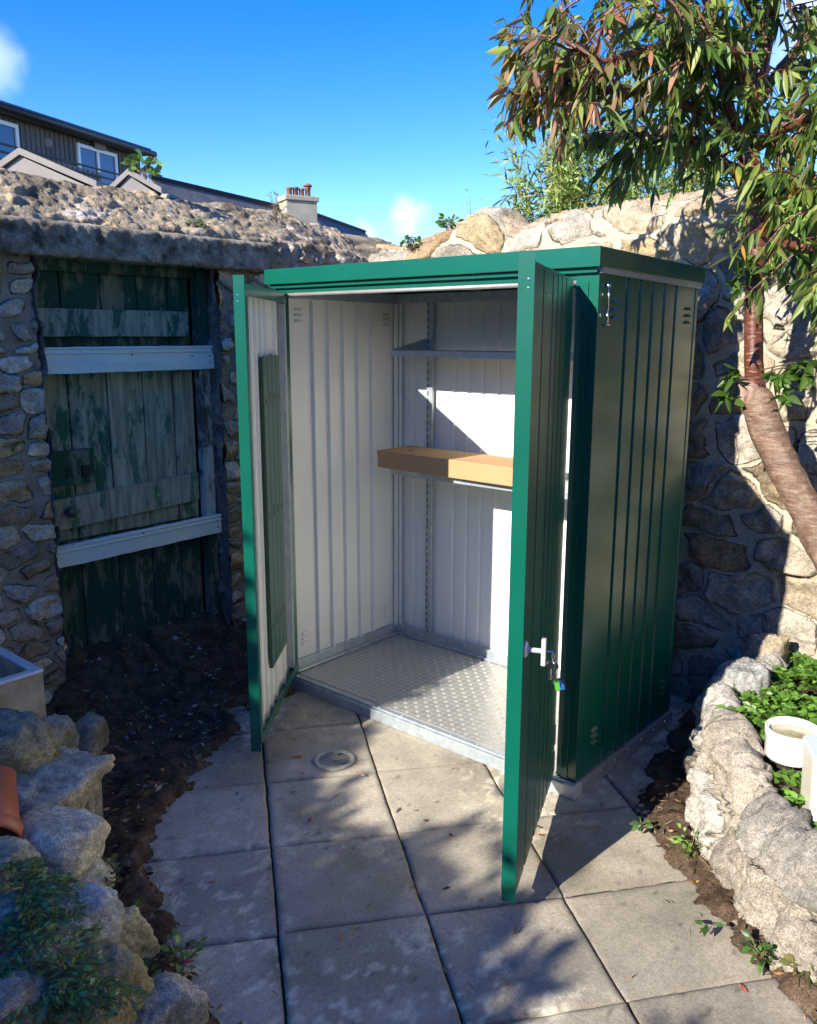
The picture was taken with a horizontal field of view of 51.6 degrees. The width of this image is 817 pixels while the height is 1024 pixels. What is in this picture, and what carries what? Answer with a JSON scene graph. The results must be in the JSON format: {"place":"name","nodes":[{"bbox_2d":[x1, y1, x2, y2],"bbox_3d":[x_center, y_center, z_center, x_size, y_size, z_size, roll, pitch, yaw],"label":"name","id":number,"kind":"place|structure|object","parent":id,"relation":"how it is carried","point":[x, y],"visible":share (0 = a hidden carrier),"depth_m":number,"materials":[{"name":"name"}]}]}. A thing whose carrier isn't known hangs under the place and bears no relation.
{"place":"outdoors","nodes":[
{"label":"outdoors","id":0,"kind":"place"},
{"bbox_2d":[0,0,816,244],"label":"sky","id":1,"kind":"structure","parent":0,"point":[380,107],"materials":[{"name":"blue"}]},
{"bbox_2d":[46,601,816,1023],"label":"soil","id":2,"kind":"structure","parent":0,"point":[114,667],"depth_m":3.22,"materials":[{"name":"brown soil"}]},
{"bbox_2d":[0,835,40,894],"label":"rock","id":3,"kind":"object","parent":2,"relation":"on","point":[14,848],"visible":0.53,"depth_m":2.08,"materials":[{"name":"grey stone"}]},
{"bbox_2d":[0,647,46,718],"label":"butler sink","id":4,"kind":"object","parent":2,"relation":"on","point":[21,685],"visible":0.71,"depth_m":2.98,"materials":[{"name":"ceramic"}]},
{"bbox_2d":[0,888,52,955],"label":"rock","id":5,"kind":"object","parent":2,"relation":"on","point":[7,905],"visible":0.21,"depth_m":1.89,"materials":[{"name":"grey stone"}]},
{"bbox_2d":[0,856,90,930],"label":"shrub","id":6,"kind":"object","parent":5,"relation":"on","point":[44,894],"visible":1,"depth_m":1.92,"materials":[{"name":"green plant"}]},
{"bbox_2d":[0,708,59,775],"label":"rock","id":7,"kind":"object","parent":2,"relation":"on","point":[29,743],"visible":0.65,"depth_m":2.50,"materials":[{"name":"grey stone"}]},
{"bbox_2d":[0,944,72,1023],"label":"rock","id":8,"kind":"object","parent":2,"relation":"on","point":[19,990],"visible":0.52,"depth_m":1.67,"materials":[{"name":"grey stone"}]},
{"bbox_2d":[0,907,93,979],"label":"fern","id":9,"kind":"object","parent":8,"relation":"on","point":[27,936],"visible":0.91,"depth_m":1.79,"materials":[{"name":"green plant"}]},
{"bbox_2d":[45,713,79,748],"bbox_3d":[-1.261,0.821,3.043,0.094,0.189,0.169,4,10,18],"label":"rock","id":10,"kind":"object","parent":2,"relation":"on","point":[65,731],"visible":0.41,"depth_m":3.02,"materials":[{"name":"grey stone"}]},
{"bbox_2d":[16,746,114,816],"bbox_3d":[-1.132,0.852,2.532,0.409,0.205,0.347,-2,12,21],"label":"rock","id":11,"kind":"object","parent":2,"relation":"on","point":[70,777],"visible":0.48,"depth_m":2.47,"materials":[{"name":"grey stone"}]},
{"bbox_2d":[2,944,132,1023],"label":"fern","id":12,"kind":"object","parent":2,"relation":"on","point":[58,986],"visible":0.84,"depth_m":1.69,"materials":[{"name":"green plant"}]},
{"bbox_2d":[24,855,115,890],"bbox_3d":[-0.917,0.996,2.240,0.213,0.126,0.242,4,15,24],"label":"rock","id":13,"kind":"object","parent":2,"relation":"on","point":[97,870],"visible":0.19,"depth_m":2.25,"materials":[{"name":"grey stone"}]},
{"bbox_2d":[7,802,110,883],"bbox_3d":[-0.966,0.899,2.288,0.255,0.152,0.251,4,9,7],"label":"rock","id":14,"kind":"object","parent":13,"relation":"on","point":[68,839],"visible":0.62,"depth_m":2.24,"materials":[{"name":"grey stone"}]},
{"bbox_2d":[0,765,22,837],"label":"plant pot","id":15,"kind":"object","parent":14,"relation":"on","point":[11,822],"visible":0.79,"depth_m":2.22,"materials":[{"name":"ceramic"}]},
{"bbox_2d":[101,853,128,884],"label":"weed","id":16,"kind":"object","parent":13,"relation":"on","point":[109,861],"visible":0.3,"depth_m":2.30,"materials":[{"name":"green plant"}]},
{"bbox_2d":[36,880,124,953],"bbox_3d":[-0.801,1.004,2.014,0.204,0.156,0.262,4,18,22],"label":"rock","id":17,"kind":"object","parent":2,"relation":"on","point":[104,902],"visible":0.25,"depth_m":2.02,"materials":[{"name":"grey stone"}]},
{"bbox_2d":[68,707,97,720],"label":"weed","id":18,"kind":"object","parent":2,"relation":"on","point":[90,710],"visible":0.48,"depth_m":3.27,"materials":[{"name":"green plant"}]},
{"bbox_2d":[75,711,109,754],"bbox_3d":[-1.194,0.849,3.151,0.154,0.200,0.160,2,13,22],"label":"rock","id":19,"kind":"object","parent":2,"relation":"on","point":[92,728],"visible":0.57,"depth_m":3.09,"materials":[{"name":"grey stone"}]},
{"bbox_2d":[85,781,102,817],"bbox_3d":[-1.009,0.979,2.630,0.104,0.413,0.109,0,9,13],"label":"rock","id":20,"kind":"object","parent":2,"relation":"on","point":[94,805],"visible":0.12,"depth_m":2.61,"materials":[{"name":"grey stone"}]},
{"bbox_2d":[56,936,154,1023],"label":"rock","id":21,"kind":"object","parent":2,"relation":"on","point":[126,965],"visible":0.38,"depth_m":1.81,"materials":[{"name":"grey stone"}]},
{"bbox_2d":[28,919,152,1023],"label":"fern","id":22,"kind":"object","parent":21,"relation":"on","point":[84,1011],"visible":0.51,"depth_m":1.71,"materials":[{"name":"green plant"}]},
{"bbox_2d":[122,899,141,907],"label":"weed","id":23,"kind":"object","parent":2,"relation":"on","point":[137,902],"visible":0.09,"depth_m":2.18,"materials":[{"name":"green plant"}]},
{"bbox_2d":[120,905,160,958],"bbox_3d":[-0.723,1.083,2.103,0.113,0.185,0.179,2,10,34],"label":"rock","id":24,"kind":"object","parent":2,"relation":"on","point":[136,935],"visible":0.27,"depth_m":2.10,"materials":[{"name":"grey stone"}]},
{"bbox_2d":[144,957,165,975],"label":"weed","id":25,"kind":"object","parent":2,"relation":"on","point":[147,962],"visible":0.18,"depth_m":2.05,"materials":[{"name":"green plant"}]},
{"bbox_2d":[135,971,208,1023],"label":"rock","id":26,"kind":"object","parent":2,"relation":"on","point":[175,998],"visible":0.63,"depth_m":1.87,"materials":[{"name":"grey stone"}]},
{"bbox_2d":[56,621,292,875],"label":"rubble chips","id":27,"kind":"object","parent":2,"relation":"on","point":[175,637],"visible":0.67,"depth_m":3.52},
{"bbox_2d":[148,927,206,976],"bbox_3d":[-0.573,1.103,2.095,0.124,0.072,0.128,2,12,10],"label":"weed","id":28,"kind":"object","parent":2,"relation":"on","point":[170,949],"visible":0.98,"depth_m":2.11,"materials":[{"name":"green plant"}]},
{"bbox_2d":[667,823,708,859],"bbox_3d":[0.856,1.007,2.558,0.141,0.077,0.140,2,12,10],"label":"weed","id":29,"kind":"object","parent":2,"relation":"on","point":[688,846],"visible":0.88,"depth_m":2.55,"materials":[{"name":"green plant"}]},
{"bbox_2d":[739,929,779,975],"bbox_3d":[0.882,1.105,2.120,0.104,0.065,0.106,5,13,21],"label":"weed","id":30,"kind":"object","parent":2,"relation":"on","point":[747,948],"visible":1,"depth_m":2.12,"materials":[{"name":"green plant"}]},
{"bbox_2d":[778,953,816,989],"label":"weed","id":31,"kind":"object","parent":2,"relation":"on","point":[787,959],"visible":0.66,"depth_m":2.06,"materials":[{"name":"green plant"}]},
{"bbox_2d":[142,688,814,1023],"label":"paving","id":32,"kind":"structure","parent":0,"point":[381,964],"depth_m":2.39,"materials":[{"name":"concrete"}]},
{"bbox_2d":[314,749,354,770],"bbox_3d":[-0.277,0.923,3.150,0.152,0.010,0.152,-2,12,-12],"label":"drain cover","id":33,"kind":"object","parent":32,"relation":"on","point":[330,760],"visible":1,"depth_m":3.14,"materials":[{"name":"grey metal"}]},
{"bbox_2d":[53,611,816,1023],"bbox_3d":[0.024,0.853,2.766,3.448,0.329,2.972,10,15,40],"label":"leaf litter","id":34,"kind":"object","parent":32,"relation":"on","point":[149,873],"visible":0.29,"depth_m":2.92,"materials":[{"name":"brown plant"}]},
{"bbox_2d":[233,245,704,902],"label":"metal shed","id":35,"kind":"structure","parent":32,"relation":"on","point":[447,613],"depth_m":3.26,"materials":[{"name":"green paint"}]},
{"bbox_2d":[233,275,295,751],"bbox_3d":[-0.539,-0.021,3.291,0.040,1.692,0.728,1,12,3],"label":"door","id":36,"kind":"structure","parent":35,"relation":"in","point":[259,314],"depth_m":3.20,"materials":[{"name":"green paint"}]},
{"bbox_2d":[377,445,512,486],"bbox_3d":[0.241,-0.206,3.707,0.826,0.079,0.237,11,16,41],"label":"cardboard box","id":37,"kind":"object","parent":35,"relation":"on","point":[490,469],"visible":0.85,"depth_m":3.66,"materials":[{"name":"brown cardboard"}]},
{"bbox_2d":[501,250,573,902],"bbox_3d":[0.404,0.161,2.431,0.092,1.692,0.697,4,12,18],"label":"door","id":38,"kind":"structure","parent":35,"relation":"in","point":[545,300],"depth_m":2.25,"materials":[{"name":"green paint"}]},
{"bbox_2d":[546,650,565,690],"bbox_3d":[0.380,0.411,2.182,0.041,0.123,0.062,10,15,40],"label":"bunch of keys","id":39,"kind":"object","parent":35,"relation":"hanging from","point":[558,684],"visible":1,"depth_m":2.17,"materials":[{"name":"metal"}]},
{"bbox_2d":[629,816,652,832],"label":"weed","id":40,"kind":"object","parent":32,"relation":"on","point":[635,823],"visible":1,"depth_m":2.68,"materials":[{"name":"green plant"}]},
{"bbox_2d":[694,912,724,936],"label":"weed","id":41,"kind":"object","parent":32,"relation":"on","point":[705,930],"visible":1,"depth_m":2.22,"materials":[{"name":"green plant"}]},
{"bbox_2d":[681,633,816,982],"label":"raised bed wall","id":42,"kind":"structure","parent":32,"relation":"on","point":[757,833],"depth_m":2.41,"materials":[{"name":"stone"}]},
{"bbox_2d":[752,664,816,808],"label":"soil","id":43,"kind":"structure","parent":0,"point":[775,766],"depth_m":2.61,"materials":[{"name":"brown soil"}]},
{"bbox_2d":[485,0,816,570],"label":"eucalyptus tree","id":44,"kind":"object","parent":43,"relation":"on","point":[680,60],"visible":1,"depth_m":2.62,"materials":[{"name":"green plant"}]},
{"bbox_2d":[716,649,816,828],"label":"ground cover","id":45,"kind":"object","parent":43,"relation":"on","point":[786,700],"visible":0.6,"depth_m":2.93,"materials":[{"name":"green plant"}]},
{"bbox_2d":[764,716,816,767],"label":"plant pot","id":46,"kind":"object","parent":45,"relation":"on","point":[784,743],"visible":0.85,"depth_m":2.55,"materials":[{"name":"ceramic"}]},
{"bbox_2d":[800,734,816,827],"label":"plastic tub","id":47,"kind":"object","parent":43,"relation":"on","point":[809,781],"visible":0.88,"depth_m":2.26,"materials":[{"name":"white plastic"}]},
{"label":"ground","id":48,"kind":"structure","parent":0,"visible":0},
{"bbox_2d":[0,147,103,185],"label":"outbuilding","id":49,"kind":"structure","parent":48,"relation":"on","point":[18,159],"depth_m":13.00,"materials":[{"name":"white paint"}]},
{"bbox_2d":[0,100,156,185],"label":"timber clad house","id":50,"kind":"structure","parent":48,"relation":"on","point":[94,155],"depth_m":20.94,"materials":[{"name":"wood"}]},
{"bbox_2d":[0,120,19,157],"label":"window","id":51,"kind":"structure","parent":50,"relation":"in","point":[9,132],"depth_m":19.60,"materials":[{"name":"glass"}]},
{"bbox_2d":[75,142,118,184],"bbox_3d":[-8.226,-8.858,22.477,0.063,1.500,1.539,4,13,20],"label":"window","id":52,"kind":"structure","parent":50,"relation":"in","point":[85,154],"depth_m":22.37,"materials":[{"name":"glass"}]},
{"bbox_2d":[109,169,181,199],"bbox_3d":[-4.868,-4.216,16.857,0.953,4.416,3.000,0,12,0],"label":"outbuilding","id":53,"kind":"structure","parent":48,"relation":"on","point":[129,181],"depth_m":15.03,"materials":[{"name":"white paint"}]},
{"bbox_2d":[0,168,394,703],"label":"garden wall","id":54,"kind":"structure","parent":48,"relation":"on","point":[41,217],"depth_m":3.42,"materials":[{"name":"stone"}]},
{"bbox_2d":[2,439,29,451],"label":"weed","id":55,"kind":"object","parent":54,"relation":"on","point":[14,443],"visible":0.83,"depth_m":3.19,"materials":[{"name":"green plant"}]},
{"bbox_2d":[35,259,221,648],"bbox_3d":[-1.204,-0.129,3.725,0.112,1.873,0.830,10,15,40],"label":"plank door","id":56,"kind":"structure","parent":54,"relation":"attached to","point":[119,409],"depth_m":3.70,"materials":[{"name":"green wood"}]},
{"bbox_2d":[120,149,164,179],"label":"weed","id":57,"kind":"object","parent":54,"relation":"on","point":[150,170],"visible":1,"depth_m":3.68,"materials":[{"name":"green plant"}]},
{"bbox_2d":[185,219,205,226],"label":"weed","id":58,"kind":"object","parent":54,"relation":"on","point":[198,222],"visible":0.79,"depth_m":3.72,"materials":[{"name":"green plant"}]},
{"bbox_2d":[268,191,287,221],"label":"weed","id":59,"kind":"object","parent":54,"relation":"on","point":[273,209],"visible":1,"depth_m":4.19,"materials":[{"name":"green plant"}]},
{"bbox_2d":[148,175,280,212],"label":"neighbour house","id":60,"kind":"structure","parent":48,"relation":"on","point":[189,192],"depth_m":18.01,"materials":[{"name":"stone"}]},
{"bbox_2d":[277,183,318,223],"bbox_3d":[-2.623,-5.285,20.404,0.840,5.058,0.640,-6,13,-27],"label":"chimney","id":61,"kind":"object","parent":60,"relation":"on","point":[301,206],"visible":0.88,"depth_m":19.80,"materials":[{"name":"concrete"}]},
{"bbox_2d":[317,213,367,236],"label":"roof","id":62,"kind":"structure","parent":48,"relation":"on","point":[342,227],"depth_m":22.30,"materials":[{"name":"stone"}]},
{"bbox_2d":[498,150,594,222],"bbox_3d":[0.738,-0.762,4.790,0.546,2.639,0.642,10,15,40],"label":"bamboo plant","id":63,"kind":"object","parent":48,"relation":"on","point":[531,207],"visible":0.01,"depth_m":4.59,"materials":[{"name":"green plant"}]},
{"bbox_2d":[481,41,643,222],"bbox_3d":[0.909,-0.946,4.631,0.836,3.067,1.020,10,15,40],"label":"bamboo plant","id":64,"kind":"object","parent":48,"relation":"on","point":[560,188],"visible":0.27,"depth_m":4.36,"materials":[{"name":"green plant"}]},
{"bbox_2d":[369,174,816,697],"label":"garden wall","id":65,"kind":"structure","parent":48,"relation":"on","point":[747,569],"depth_m":3.46,"materials":[{"name":"stone"}]},
{"bbox_2d":[400,235,422,251],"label":"weed","id":66,"kind":"object","parent":65,"relation":"on","point":[410,243],"visible":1,"depth_m":4.32,"materials":[{"name":"green plant"}]},
{"bbox_2d":[435,213,463,227],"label":"weed","id":67,"kind":"object","parent":65,"relation":"on","point":[442,223],"visible":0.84,"depth_m":4.29,"materials":[{"name":"green plant"}]},
{"bbox_2d":[563,37,698,206],"bbox_3d":[1.118,-0.852,4.482,0.812,2.944,0.771,10,15,40],"label":"bamboo plant","id":68,"kind":"object","parent":48,"relation":"on","point":[606,182],"visible":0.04,"depth_m":4.17,"materials":[{"name":"green plant"}]},
{"bbox_2d":[583,85,734,203],"bbox_3d":[1.185,-0.784,4.399,0.830,2.846,0.889,-3,12,-15],"label":"bamboo plant","id":69,"kind":"object","parent":48,"relation":"on","point":[660,188],"visible":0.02,"depth_m":4.05,"materials":[{"name":"green plant"}]},
{"bbox_2d":[659,97,743,194],"bbox_3d":[1.434,-0.708,4.279,0.476,2.747,0.737,4,12,18],"label":"bamboo plant","id":70,"kind":"object","parent":48,"relation":"on","point":[703,182],"visible":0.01,"depth_m":3.92,"materials":[{"name":"green plant"}]}
]}

